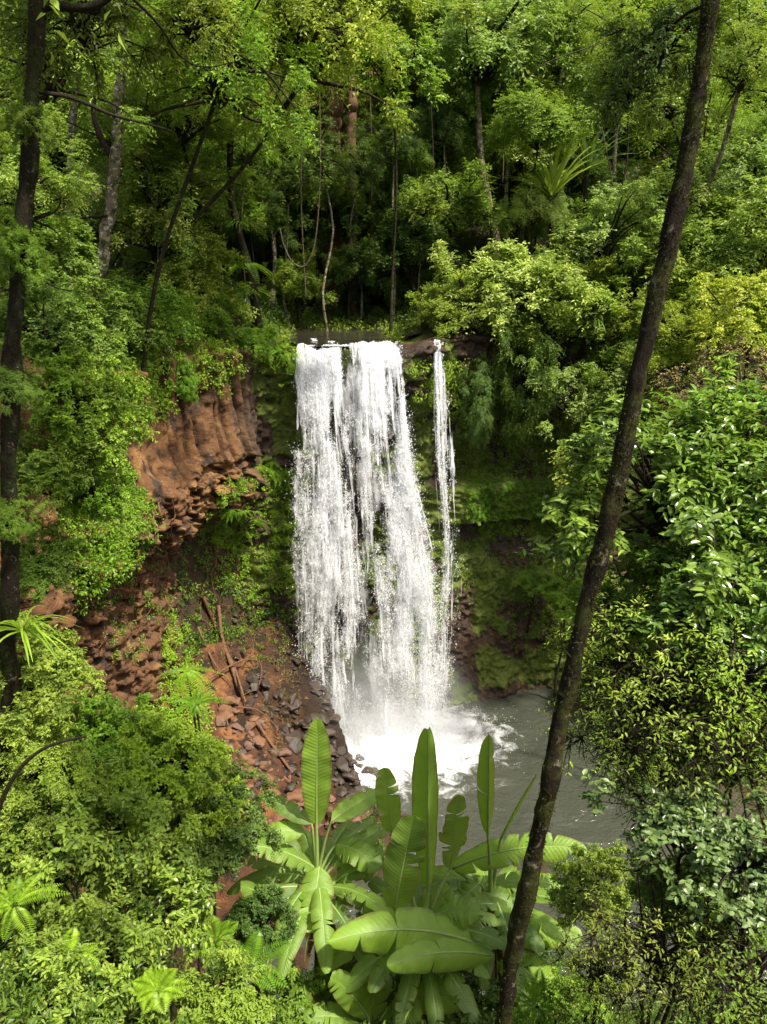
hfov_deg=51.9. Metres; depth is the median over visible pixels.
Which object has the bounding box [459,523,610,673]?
cliff creepers
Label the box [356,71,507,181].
rainforest tree
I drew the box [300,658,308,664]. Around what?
wet rock
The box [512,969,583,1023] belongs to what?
fern
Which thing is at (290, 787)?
stone
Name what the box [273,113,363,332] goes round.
sapling
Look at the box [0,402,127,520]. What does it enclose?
bank shrub
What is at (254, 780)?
stone
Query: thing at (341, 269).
shrub
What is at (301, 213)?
vine
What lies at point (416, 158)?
understorey tree
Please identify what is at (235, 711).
stone
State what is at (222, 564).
root
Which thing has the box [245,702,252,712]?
stone
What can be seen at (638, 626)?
shrub
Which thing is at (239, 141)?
understorey tree
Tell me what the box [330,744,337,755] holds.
wet rock
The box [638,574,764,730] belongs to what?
shrub
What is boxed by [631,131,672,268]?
understorey tree
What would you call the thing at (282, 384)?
fern
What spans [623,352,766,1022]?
bush
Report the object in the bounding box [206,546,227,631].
root
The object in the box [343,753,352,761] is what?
wet rock
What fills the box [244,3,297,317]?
sapling
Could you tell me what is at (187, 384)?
bank shrub
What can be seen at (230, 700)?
stone
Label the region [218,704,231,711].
stone
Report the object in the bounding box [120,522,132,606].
root
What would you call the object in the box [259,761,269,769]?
stone
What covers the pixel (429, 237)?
shrub
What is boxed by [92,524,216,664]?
cliff creepers
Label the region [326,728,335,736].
wet rock
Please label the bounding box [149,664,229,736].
fern
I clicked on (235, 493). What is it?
fern
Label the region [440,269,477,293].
rosette plant
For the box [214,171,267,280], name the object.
understorey tree
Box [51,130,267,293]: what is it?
rainforest tree
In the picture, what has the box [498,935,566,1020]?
bush
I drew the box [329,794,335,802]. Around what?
stone
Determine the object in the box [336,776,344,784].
wet rock
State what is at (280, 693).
wet rock
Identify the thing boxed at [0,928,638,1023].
path edge cover
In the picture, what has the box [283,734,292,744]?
wet rock
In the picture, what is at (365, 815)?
stone
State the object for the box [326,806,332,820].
stone
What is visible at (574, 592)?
bush
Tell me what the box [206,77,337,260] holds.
rainforest tree
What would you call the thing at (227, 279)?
understorey tree
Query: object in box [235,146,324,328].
sapling
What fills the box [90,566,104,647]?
root
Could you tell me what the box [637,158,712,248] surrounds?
understorey tree
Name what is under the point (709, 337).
rosette plant
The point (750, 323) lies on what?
shrub
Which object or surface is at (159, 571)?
root
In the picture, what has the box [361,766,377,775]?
wet rock
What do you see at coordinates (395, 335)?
stream bank cover
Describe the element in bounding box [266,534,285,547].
fern
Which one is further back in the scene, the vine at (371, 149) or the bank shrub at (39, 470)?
the vine at (371, 149)
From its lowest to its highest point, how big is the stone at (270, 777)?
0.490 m
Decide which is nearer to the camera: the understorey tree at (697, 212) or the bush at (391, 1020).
the bush at (391, 1020)
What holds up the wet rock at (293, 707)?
on the ground
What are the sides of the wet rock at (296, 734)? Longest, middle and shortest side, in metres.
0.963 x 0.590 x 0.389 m
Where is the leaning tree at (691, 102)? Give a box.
[493,0,741,1023]
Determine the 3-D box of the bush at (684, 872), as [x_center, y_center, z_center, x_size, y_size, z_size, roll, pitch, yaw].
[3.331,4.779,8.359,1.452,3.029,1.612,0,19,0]
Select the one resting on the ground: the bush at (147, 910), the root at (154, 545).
the bush at (147, 910)
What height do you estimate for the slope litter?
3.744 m
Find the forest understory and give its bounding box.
[0,58,758,687]
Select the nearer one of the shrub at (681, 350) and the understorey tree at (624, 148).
the shrub at (681, 350)
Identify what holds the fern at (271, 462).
attached to the cliff
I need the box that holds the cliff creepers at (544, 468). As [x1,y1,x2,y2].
[417,357,588,487]
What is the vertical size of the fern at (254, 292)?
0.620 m
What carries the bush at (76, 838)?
on the ground
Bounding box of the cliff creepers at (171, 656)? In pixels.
[157,608,215,734]
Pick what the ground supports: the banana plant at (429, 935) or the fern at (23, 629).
the banana plant at (429, 935)
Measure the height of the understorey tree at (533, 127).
9.014 m
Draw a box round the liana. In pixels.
[279,61,320,267]
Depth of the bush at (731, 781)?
8.32 m
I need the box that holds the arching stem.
[0,735,86,810]
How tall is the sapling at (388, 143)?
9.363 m
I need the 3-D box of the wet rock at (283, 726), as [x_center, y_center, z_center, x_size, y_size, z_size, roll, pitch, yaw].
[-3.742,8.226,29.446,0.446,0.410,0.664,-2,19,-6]
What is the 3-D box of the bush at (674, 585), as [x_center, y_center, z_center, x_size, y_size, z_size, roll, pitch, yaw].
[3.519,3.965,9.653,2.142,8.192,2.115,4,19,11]
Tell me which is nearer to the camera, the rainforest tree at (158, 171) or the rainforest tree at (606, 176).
the rainforest tree at (158, 171)
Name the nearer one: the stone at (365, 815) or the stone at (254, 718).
the stone at (365, 815)
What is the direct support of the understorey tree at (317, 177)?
on the ground
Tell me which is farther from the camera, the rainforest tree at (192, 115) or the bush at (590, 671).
the rainforest tree at (192, 115)
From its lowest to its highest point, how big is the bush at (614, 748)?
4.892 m
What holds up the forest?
on the ground
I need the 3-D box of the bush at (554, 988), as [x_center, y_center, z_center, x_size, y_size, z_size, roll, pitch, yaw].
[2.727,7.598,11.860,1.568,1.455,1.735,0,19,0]
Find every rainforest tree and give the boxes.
[0,0,134,96]
[0,0,206,169]
[0,16,136,216]
[0,101,108,253]
[0,187,110,308]
[43,90,271,284]
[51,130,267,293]
[61,0,161,77]
[61,36,253,246]
[63,0,340,371]
[96,13,254,289]
[117,143,275,283]
[134,0,316,330]
[134,0,489,288]
[155,0,438,271]
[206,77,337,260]
[264,154,366,315]
[290,101,442,259]
[305,0,492,140]
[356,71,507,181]
[376,0,594,260]
[387,157,513,273]
[392,0,504,95]
[434,0,609,260]
[447,80,591,244]
[495,0,684,211]
[537,154,660,241]
[538,0,747,275]
[574,48,766,268]
[594,0,753,169]
[595,0,766,124]
[612,174,766,309]
[616,179,751,301]
[670,91,766,304]
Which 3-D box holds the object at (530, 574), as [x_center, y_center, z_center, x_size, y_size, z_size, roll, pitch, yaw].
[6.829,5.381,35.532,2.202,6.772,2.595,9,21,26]
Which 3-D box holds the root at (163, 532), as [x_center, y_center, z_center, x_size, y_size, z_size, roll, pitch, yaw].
[-7.489,1.448,26.624,0.733,4.875,4.313,-5,20,-14]
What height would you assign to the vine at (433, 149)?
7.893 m
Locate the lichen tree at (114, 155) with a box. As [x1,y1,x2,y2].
[77,0,273,313]
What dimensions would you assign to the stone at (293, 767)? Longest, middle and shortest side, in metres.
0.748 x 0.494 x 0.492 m
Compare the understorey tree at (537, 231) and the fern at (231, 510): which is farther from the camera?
the understorey tree at (537, 231)
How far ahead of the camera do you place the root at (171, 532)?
24.87 m
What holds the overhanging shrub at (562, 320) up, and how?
on the cliff
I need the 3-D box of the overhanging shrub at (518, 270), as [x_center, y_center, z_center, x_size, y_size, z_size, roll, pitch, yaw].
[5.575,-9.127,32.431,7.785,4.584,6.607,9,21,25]
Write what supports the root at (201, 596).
hanging from the ground
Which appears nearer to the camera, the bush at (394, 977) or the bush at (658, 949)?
the bush at (658, 949)
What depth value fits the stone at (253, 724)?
28.59 m
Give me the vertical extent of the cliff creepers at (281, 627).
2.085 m
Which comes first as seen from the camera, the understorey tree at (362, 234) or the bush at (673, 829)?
the bush at (673, 829)
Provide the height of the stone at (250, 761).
0.498 m
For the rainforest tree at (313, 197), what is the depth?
36.18 m
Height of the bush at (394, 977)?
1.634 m
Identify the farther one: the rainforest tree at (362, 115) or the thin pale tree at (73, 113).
the rainforest tree at (362, 115)
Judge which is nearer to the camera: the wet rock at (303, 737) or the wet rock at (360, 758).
the wet rock at (303, 737)
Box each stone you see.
[215,710,233,728]
[215,716,226,725]
[218,696,236,706]
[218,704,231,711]
[225,735,233,739]
[229,722,243,730]
[232,707,239,714]
[237,747,246,755]
[238,753,254,765]
[243,741,251,746]
[244,721,250,730]
[244,721,256,735]
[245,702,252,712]
[245,744,254,749]
[248,715,258,725]
[250,772,258,788]
[252,735,273,746]
[253,741,261,748]
[254,780,263,791]
[258,718,265,723]
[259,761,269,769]
[265,773,275,785]
[270,749,277,757]
[274,812,284,821]
[276,748,291,756]
[283,776,290,782]
[286,764,296,774]
[286,782,295,790]
[286,792,301,802]
[292,788,302,802]
[295,770,300,777]
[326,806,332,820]
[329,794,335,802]
[352,817,361,822]
[360,810,369,817]
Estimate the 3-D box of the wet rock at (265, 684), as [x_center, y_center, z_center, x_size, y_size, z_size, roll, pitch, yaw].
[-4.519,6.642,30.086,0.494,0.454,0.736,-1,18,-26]
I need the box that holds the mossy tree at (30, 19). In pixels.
[0,0,250,942]
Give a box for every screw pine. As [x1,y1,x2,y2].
[499,127,608,252]
[544,121,636,218]
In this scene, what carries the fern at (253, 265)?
attached to the rainforest tree at (254, 302)
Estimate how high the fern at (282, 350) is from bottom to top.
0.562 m
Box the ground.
[0,59,766,1023]
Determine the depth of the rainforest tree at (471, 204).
35.20 m
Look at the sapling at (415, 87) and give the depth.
37.48 m
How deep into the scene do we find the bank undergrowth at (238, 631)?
29.76 m
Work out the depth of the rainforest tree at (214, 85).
20.27 m
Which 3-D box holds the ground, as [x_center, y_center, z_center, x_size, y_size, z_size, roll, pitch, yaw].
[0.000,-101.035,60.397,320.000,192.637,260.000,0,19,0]
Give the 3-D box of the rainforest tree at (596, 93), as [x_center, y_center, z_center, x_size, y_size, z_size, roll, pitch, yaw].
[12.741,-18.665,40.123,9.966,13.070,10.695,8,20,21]
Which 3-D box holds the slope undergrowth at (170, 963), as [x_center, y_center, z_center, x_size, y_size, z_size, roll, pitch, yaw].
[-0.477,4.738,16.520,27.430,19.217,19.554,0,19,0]
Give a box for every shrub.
[0,266,135,385]
[0,331,125,464]
[0,343,159,467]
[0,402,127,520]
[0,514,93,604]
[50,458,149,536]
[56,268,199,359]
[99,319,158,404]
[101,276,216,351]
[128,233,259,324]
[163,351,198,403]
[182,282,253,339]
[220,321,289,363]
[255,248,339,328]
[318,238,397,325]
[333,265,422,317]
[346,201,472,312]
[405,274,516,341]
[415,231,602,340]
[454,351,499,455]
[470,248,638,361]
[474,305,564,453]
[505,351,629,440]
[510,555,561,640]
[534,171,690,287]
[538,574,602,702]
[554,239,721,358]
[572,324,706,419]
[583,350,632,483]
[616,294,736,379]
[618,585,707,711]
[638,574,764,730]
[643,363,738,797]
[675,332,766,783]
[680,269,766,721]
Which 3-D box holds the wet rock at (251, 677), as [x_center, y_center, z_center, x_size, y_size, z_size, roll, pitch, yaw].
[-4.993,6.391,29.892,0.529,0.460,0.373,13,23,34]
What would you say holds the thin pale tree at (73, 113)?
on the ground
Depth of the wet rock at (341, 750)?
30.04 m
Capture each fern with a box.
[0,605,81,667]
[0,871,71,947]
[28,927,99,1000]
[128,963,193,1023]
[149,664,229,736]
[171,691,227,914]
[186,915,238,985]
[198,536,224,547]
[210,166,261,189]
[214,523,232,539]
[217,219,259,231]
[217,539,247,552]
[218,263,280,282]
[218,930,295,1017]
[219,509,244,522]
[224,490,242,497]
[228,531,256,542]
[231,286,271,300]
[235,479,250,492]
[243,519,269,530]
[245,508,267,515]
[253,464,277,477]
[259,509,283,518]
[265,461,282,471]
[265,468,280,482]
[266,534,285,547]
[268,471,292,486]
[270,382,290,386]
[271,344,293,359]
[272,392,303,408]
[274,343,292,349]
[274,353,302,365]
[274,469,306,484]
[276,361,304,376]
[282,536,297,547]
[286,519,311,532]
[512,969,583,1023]
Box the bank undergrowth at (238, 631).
[1,273,261,902]
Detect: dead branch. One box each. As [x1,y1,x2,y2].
[197,595,292,773]
[208,635,281,735]
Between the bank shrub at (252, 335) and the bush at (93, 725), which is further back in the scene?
the bank shrub at (252, 335)
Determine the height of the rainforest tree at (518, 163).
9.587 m
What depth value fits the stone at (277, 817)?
25.89 m
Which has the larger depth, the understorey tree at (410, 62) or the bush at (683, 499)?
the understorey tree at (410, 62)
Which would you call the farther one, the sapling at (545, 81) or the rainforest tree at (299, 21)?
the sapling at (545, 81)
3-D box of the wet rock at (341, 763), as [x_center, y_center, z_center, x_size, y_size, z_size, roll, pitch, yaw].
[-1.511,9.529,29.646,0.884,0.357,0.542,18,43,42]
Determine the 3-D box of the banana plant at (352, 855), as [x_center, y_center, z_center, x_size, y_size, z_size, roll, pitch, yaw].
[-1.073,6.183,12.617,2.892,6.577,2.998,0,19,0]
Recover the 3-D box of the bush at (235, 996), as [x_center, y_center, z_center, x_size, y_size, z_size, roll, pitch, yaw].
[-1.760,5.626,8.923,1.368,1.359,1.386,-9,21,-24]
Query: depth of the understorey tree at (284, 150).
34.51 m
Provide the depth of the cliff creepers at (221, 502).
31.84 m
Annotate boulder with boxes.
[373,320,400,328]
[402,330,420,341]
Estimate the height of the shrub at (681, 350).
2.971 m
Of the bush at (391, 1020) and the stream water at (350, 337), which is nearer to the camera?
the bush at (391, 1020)
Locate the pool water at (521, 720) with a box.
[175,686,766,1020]
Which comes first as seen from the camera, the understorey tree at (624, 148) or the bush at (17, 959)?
the bush at (17, 959)
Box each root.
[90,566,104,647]
[115,530,136,591]
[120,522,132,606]
[130,567,151,637]
[136,544,150,623]
[140,531,162,602]
[151,502,175,591]
[152,511,169,578]
[152,518,159,592]
[160,549,173,635]
[170,499,190,568]
[200,565,218,635]
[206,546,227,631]
[209,522,230,589]
[210,533,225,620]
[212,523,240,588]
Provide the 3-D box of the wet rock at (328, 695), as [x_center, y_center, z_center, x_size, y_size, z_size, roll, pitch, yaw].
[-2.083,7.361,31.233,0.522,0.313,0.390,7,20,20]
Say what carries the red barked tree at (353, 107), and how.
on the ground
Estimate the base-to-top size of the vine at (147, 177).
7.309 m
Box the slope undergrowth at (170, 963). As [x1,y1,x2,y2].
[0,786,766,1023]
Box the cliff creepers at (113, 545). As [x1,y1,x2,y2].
[56,303,165,615]
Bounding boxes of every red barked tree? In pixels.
[266,0,407,318]
[325,0,430,319]
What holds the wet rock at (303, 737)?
on the ground
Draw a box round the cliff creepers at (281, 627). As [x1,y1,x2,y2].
[213,614,300,662]
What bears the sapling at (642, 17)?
on the ground
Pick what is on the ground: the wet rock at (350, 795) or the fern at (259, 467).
the wet rock at (350, 795)
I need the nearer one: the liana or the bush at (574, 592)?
the bush at (574, 592)
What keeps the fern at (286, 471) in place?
attached to the cliff
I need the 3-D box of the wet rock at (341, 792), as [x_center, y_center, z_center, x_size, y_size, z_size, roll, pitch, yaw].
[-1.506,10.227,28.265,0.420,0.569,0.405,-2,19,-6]
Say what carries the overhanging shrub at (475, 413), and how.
on the cliff
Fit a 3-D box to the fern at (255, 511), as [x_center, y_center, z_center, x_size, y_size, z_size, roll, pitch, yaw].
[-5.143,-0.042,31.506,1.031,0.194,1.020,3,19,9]
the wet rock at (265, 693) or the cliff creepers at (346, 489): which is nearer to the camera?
the wet rock at (265, 693)
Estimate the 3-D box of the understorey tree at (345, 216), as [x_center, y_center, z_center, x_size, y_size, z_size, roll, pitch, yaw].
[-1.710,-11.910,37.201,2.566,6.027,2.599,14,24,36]
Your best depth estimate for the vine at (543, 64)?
35.33 m
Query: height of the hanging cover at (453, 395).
3.401 m
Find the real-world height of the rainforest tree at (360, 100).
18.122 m
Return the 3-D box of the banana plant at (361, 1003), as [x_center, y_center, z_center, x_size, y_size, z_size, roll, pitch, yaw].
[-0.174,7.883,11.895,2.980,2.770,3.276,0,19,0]
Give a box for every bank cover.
[215,266,458,343]
[237,303,407,326]
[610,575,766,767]
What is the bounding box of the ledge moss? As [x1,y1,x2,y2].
[463,476,589,525]
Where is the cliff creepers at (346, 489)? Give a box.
[299,384,428,596]
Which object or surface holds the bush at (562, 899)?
on the ground
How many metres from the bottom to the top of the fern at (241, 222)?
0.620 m
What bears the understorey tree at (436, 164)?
on the ground
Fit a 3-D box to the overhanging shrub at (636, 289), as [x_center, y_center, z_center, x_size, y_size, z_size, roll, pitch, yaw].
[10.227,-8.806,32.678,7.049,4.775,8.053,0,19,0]
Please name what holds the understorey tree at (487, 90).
on the ground
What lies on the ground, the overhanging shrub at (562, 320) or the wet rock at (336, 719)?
the wet rock at (336, 719)
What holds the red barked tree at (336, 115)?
on the ground
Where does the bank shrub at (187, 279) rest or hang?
on the ground
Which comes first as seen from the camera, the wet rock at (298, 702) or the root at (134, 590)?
the root at (134, 590)
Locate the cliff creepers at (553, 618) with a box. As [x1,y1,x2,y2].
[536,555,618,669]
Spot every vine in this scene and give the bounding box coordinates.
[143,76,158,268]
[241,118,247,306]
[300,90,305,297]
[368,69,372,287]
[428,99,433,268]
[502,39,613,182]
[601,126,613,280]
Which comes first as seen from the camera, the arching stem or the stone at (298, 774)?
the arching stem
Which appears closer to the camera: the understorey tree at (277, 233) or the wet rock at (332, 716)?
the wet rock at (332, 716)
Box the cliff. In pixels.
[0,306,766,895]
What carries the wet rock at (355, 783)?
on the ground
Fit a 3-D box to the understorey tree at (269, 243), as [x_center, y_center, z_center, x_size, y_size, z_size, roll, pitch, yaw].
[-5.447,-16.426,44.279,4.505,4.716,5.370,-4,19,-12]
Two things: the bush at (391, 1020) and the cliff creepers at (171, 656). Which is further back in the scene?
the cliff creepers at (171, 656)
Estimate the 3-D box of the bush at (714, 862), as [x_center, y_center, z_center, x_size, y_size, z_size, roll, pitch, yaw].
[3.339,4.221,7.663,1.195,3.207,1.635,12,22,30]
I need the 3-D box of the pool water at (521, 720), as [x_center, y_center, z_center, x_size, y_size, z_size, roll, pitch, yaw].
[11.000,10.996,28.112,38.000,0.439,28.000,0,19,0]
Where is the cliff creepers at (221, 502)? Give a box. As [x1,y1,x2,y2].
[198,463,305,618]
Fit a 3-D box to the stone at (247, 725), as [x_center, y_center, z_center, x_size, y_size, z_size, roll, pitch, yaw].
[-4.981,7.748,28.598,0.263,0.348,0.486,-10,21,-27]
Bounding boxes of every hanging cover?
[409,361,592,429]
[477,523,591,537]
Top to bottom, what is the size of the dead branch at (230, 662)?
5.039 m
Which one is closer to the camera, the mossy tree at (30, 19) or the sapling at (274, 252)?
the mossy tree at (30, 19)
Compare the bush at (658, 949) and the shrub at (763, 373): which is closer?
the bush at (658, 949)
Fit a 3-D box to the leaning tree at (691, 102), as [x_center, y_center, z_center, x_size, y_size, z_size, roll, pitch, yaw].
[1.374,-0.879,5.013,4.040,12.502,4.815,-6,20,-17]
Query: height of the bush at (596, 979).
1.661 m
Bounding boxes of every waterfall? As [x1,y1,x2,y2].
[285,338,536,780]
[430,339,463,717]
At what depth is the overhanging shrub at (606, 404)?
30.67 m
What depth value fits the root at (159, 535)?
24.66 m
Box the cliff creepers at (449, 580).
[413,519,462,615]
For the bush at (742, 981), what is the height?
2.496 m
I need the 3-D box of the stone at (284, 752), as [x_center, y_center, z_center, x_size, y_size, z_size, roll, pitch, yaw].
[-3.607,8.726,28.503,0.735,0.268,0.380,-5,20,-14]
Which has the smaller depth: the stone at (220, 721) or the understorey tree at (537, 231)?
the stone at (220, 721)
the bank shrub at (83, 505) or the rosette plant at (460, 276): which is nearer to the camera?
the bank shrub at (83, 505)
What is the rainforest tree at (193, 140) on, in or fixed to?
on the ground
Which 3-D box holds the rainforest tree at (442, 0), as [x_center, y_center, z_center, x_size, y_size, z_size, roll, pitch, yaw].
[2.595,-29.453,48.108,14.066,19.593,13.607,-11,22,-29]
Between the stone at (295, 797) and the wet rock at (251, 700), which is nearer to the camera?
the stone at (295, 797)
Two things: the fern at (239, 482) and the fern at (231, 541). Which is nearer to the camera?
the fern at (239, 482)
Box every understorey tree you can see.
[177,238,237,284]
[191,108,305,275]
[199,49,271,289]
[211,194,291,302]
[213,157,270,299]
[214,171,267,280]
[248,181,344,312]
[254,180,300,228]
[256,188,307,255]
[260,70,299,297]
[262,126,338,319]
[265,137,326,316]
[266,159,288,307]
[288,204,305,258]
[305,235,323,304]
[314,192,368,301]
[318,124,384,239]
[333,251,376,313]
[341,223,387,299]
[344,16,451,334]
[355,179,388,258]
[358,154,418,312]
[358,220,410,251]
[366,81,441,276]
[369,161,443,275]
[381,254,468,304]
[386,91,433,310]
[390,137,434,312]
[390,182,450,320]
[462,66,520,255]
[479,78,637,259]
[493,173,570,259]
[518,159,567,253]
[537,186,574,252]
[553,138,608,212]
[573,15,679,282]
[589,126,675,187]
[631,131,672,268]
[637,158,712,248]
[660,77,766,158]
[660,189,736,291]
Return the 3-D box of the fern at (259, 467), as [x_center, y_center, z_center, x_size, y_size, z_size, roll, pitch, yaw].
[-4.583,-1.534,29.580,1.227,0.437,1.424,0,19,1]
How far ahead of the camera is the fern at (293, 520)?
32.46 m
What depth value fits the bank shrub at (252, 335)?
28.40 m
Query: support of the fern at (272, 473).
attached to the cliff
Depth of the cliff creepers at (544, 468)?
34.03 m
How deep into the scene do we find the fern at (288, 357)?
29.30 m
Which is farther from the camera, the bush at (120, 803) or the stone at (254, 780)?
the stone at (254, 780)
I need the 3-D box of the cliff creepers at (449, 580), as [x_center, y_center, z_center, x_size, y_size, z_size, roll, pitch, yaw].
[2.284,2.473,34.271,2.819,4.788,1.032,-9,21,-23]
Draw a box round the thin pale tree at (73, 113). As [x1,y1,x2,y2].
[64,2,167,287]
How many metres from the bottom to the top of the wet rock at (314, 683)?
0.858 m
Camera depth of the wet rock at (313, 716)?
30.08 m
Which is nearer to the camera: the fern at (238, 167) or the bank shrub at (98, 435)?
the bank shrub at (98, 435)
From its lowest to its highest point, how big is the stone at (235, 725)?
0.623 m
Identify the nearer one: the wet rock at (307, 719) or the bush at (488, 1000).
the bush at (488, 1000)
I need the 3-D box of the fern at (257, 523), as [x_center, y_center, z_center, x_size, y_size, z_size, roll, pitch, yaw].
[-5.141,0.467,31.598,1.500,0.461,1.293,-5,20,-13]
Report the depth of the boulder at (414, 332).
32.17 m
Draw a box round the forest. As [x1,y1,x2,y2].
[301,1,758,207]
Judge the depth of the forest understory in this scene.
36.91 m
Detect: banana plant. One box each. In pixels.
[227,718,396,989]
[282,960,473,1023]
[319,727,525,1023]
[417,734,586,1016]
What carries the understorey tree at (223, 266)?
on the ground
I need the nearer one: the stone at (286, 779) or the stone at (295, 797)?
the stone at (295, 797)
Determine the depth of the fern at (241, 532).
31.36 m
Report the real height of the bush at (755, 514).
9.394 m
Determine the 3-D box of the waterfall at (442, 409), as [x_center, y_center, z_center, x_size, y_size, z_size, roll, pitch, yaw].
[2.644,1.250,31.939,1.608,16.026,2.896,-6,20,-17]
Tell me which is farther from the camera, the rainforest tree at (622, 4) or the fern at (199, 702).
the rainforest tree at (622, 4)
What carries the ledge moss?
attached to the cliff
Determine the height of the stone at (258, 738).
0.496 m
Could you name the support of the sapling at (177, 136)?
on the ground
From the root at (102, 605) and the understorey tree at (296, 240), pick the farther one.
the understorey tree at (296, 240)
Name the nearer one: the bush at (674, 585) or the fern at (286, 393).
the bush at (674, 585)
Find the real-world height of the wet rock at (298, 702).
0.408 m
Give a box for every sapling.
[118,0,244,271]
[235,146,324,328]
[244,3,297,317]
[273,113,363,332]
[313,126,405,322]
[349,106,431,319]
[357,10,448,276]
[408,90,481,270]
[472,36,562,243]
[530,0,619,246]
[565,0,694,281]
[664,0,766,261]
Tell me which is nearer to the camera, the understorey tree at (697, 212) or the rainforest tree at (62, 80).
the rainforest tree at (62, 80)
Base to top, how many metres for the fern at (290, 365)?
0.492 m
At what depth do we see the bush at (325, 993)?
12.30 m
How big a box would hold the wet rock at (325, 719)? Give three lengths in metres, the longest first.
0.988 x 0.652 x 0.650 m
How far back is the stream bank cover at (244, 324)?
31.76 m
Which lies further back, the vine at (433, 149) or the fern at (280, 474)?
the vine at (433, 149)
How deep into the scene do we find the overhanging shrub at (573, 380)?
30.50 m
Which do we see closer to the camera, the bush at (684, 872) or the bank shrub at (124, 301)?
the bush at (684, 872)
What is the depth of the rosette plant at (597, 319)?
30.39 m
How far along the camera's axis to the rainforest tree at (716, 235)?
29.74 m
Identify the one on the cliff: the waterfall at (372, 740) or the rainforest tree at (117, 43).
the waterfall at (372, 740)
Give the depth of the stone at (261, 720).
28.94 m
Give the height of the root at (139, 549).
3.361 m
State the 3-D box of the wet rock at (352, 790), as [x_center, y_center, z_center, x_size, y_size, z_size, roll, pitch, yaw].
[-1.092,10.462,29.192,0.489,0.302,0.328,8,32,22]
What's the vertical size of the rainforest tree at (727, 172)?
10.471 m
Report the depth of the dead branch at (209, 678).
29.08 m
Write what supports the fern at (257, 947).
on the ground
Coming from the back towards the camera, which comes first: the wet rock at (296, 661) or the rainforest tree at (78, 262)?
the wet rock at (296, 661)
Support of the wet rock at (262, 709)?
on the ground
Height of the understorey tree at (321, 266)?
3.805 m
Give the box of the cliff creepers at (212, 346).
[119,324,302,423]
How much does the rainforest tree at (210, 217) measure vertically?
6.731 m
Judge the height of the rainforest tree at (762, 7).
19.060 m
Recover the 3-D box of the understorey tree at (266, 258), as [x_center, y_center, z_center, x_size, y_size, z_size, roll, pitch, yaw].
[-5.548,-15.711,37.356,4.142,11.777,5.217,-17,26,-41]
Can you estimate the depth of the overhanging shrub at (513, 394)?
31.37 m
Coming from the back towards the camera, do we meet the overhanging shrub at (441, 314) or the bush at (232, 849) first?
the overhanging shrub at (441, 314)
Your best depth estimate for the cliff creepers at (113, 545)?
21.82 m
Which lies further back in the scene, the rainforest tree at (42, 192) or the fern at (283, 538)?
the fern at (283, 538)
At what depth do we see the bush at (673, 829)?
7.57 m
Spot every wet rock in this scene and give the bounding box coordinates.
[240,650,245,657]
[244,688,251,694]
[245,698,255,705]
[246,672,258,684]
[250,682,258,692]
[258,706,266,711]
[259,679,270,690]
[260,668,267,673]
[263,691,268,697]
[276,688,284,701]
[278,724,288,735]
[279,700,286,705]
[281,710,288,717]
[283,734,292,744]
[286,704,301,710]
[287,737,302,754]
[288,692,297,705]
[289,731,300,746]
[291,658,300,665]
[292,719,303,728]
[294,698,306,706]
[298,650,308,657]
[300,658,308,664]
[301,732,306,741]
[303,714,310,724]
[308,680,323,690]
[309,713,320,721]
[310,689,322,695]
[318,713,329,723]
[321,698,330,704]
[325,693,333,698]
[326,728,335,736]
[327,713,340,720]
[329,716,338,722]
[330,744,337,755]
[332,776,339,783]
[335,756,348,772]
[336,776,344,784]
[336,789,346,796]
[337,746,345,754]
[341,772,356,781]
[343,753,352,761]
[345,792,354,802]
[347,789,357,793]
[348,780,358,785]
[354,785,365,792]
[355,754,364,769]
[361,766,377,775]
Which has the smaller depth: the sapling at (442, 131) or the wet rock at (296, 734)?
the wet rock at (296, 734)
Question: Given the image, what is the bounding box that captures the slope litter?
[228,605,311,748]
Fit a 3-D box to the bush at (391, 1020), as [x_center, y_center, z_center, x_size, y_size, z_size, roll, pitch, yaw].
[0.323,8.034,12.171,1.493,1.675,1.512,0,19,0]
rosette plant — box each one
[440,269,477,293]
[566,313,620,335]
[690,325,730,354]
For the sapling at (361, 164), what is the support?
on the ground
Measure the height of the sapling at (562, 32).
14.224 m
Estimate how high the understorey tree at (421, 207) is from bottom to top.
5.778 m
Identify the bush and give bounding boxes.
[0,610,107,942]
[0,692,124,904]
[0,773,178,953]
[0,929,103,1023]
[25,689,187,967]
[29,740,217,971]
[30,881,196,1023]
[86,712,250,1004]
[87,843,234,985]
[154,758,285,1022]
[159,934,278,1023]
[223,876,300,964]
[244,959,328,1023]
[299,957,354,1004]
[353,911,378,963]
[361,974,447,1023]
[389,972,426,1016]
[426,968,499,1023]
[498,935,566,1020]
[513,960,613,1023]
[515,377,766,861]
[535,674,766,994]
[535,903,653,1023]
[541,592,766,827]
[542,442,693,1012]
[542,618,744,1020]
[544,839,649,1023]
[553,830,766,1023]
[555,567,741,1013]
[578,763,766,1023]
[579,696,753,836]
[587,571,766,1022]
[604,441,766,1023]
[608,517,766,1023]
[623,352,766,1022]
[624,835,766,1023]
[643,849,766,1023]
[653,688,766,1023]
[663,777,766,1023]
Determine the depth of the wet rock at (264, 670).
30.49 m
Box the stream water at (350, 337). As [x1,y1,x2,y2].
[287,315,393,346]
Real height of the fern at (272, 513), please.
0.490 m
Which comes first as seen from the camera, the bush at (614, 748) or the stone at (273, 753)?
the bush at (614, 748)
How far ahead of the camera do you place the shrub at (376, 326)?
35.49 m
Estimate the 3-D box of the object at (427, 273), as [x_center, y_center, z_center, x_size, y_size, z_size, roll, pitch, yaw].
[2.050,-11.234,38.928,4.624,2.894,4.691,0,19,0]
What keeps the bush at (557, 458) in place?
on the ground
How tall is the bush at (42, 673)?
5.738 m
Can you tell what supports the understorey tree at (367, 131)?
on the ground
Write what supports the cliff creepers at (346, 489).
attached to the cliff
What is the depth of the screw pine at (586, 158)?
33.38 m

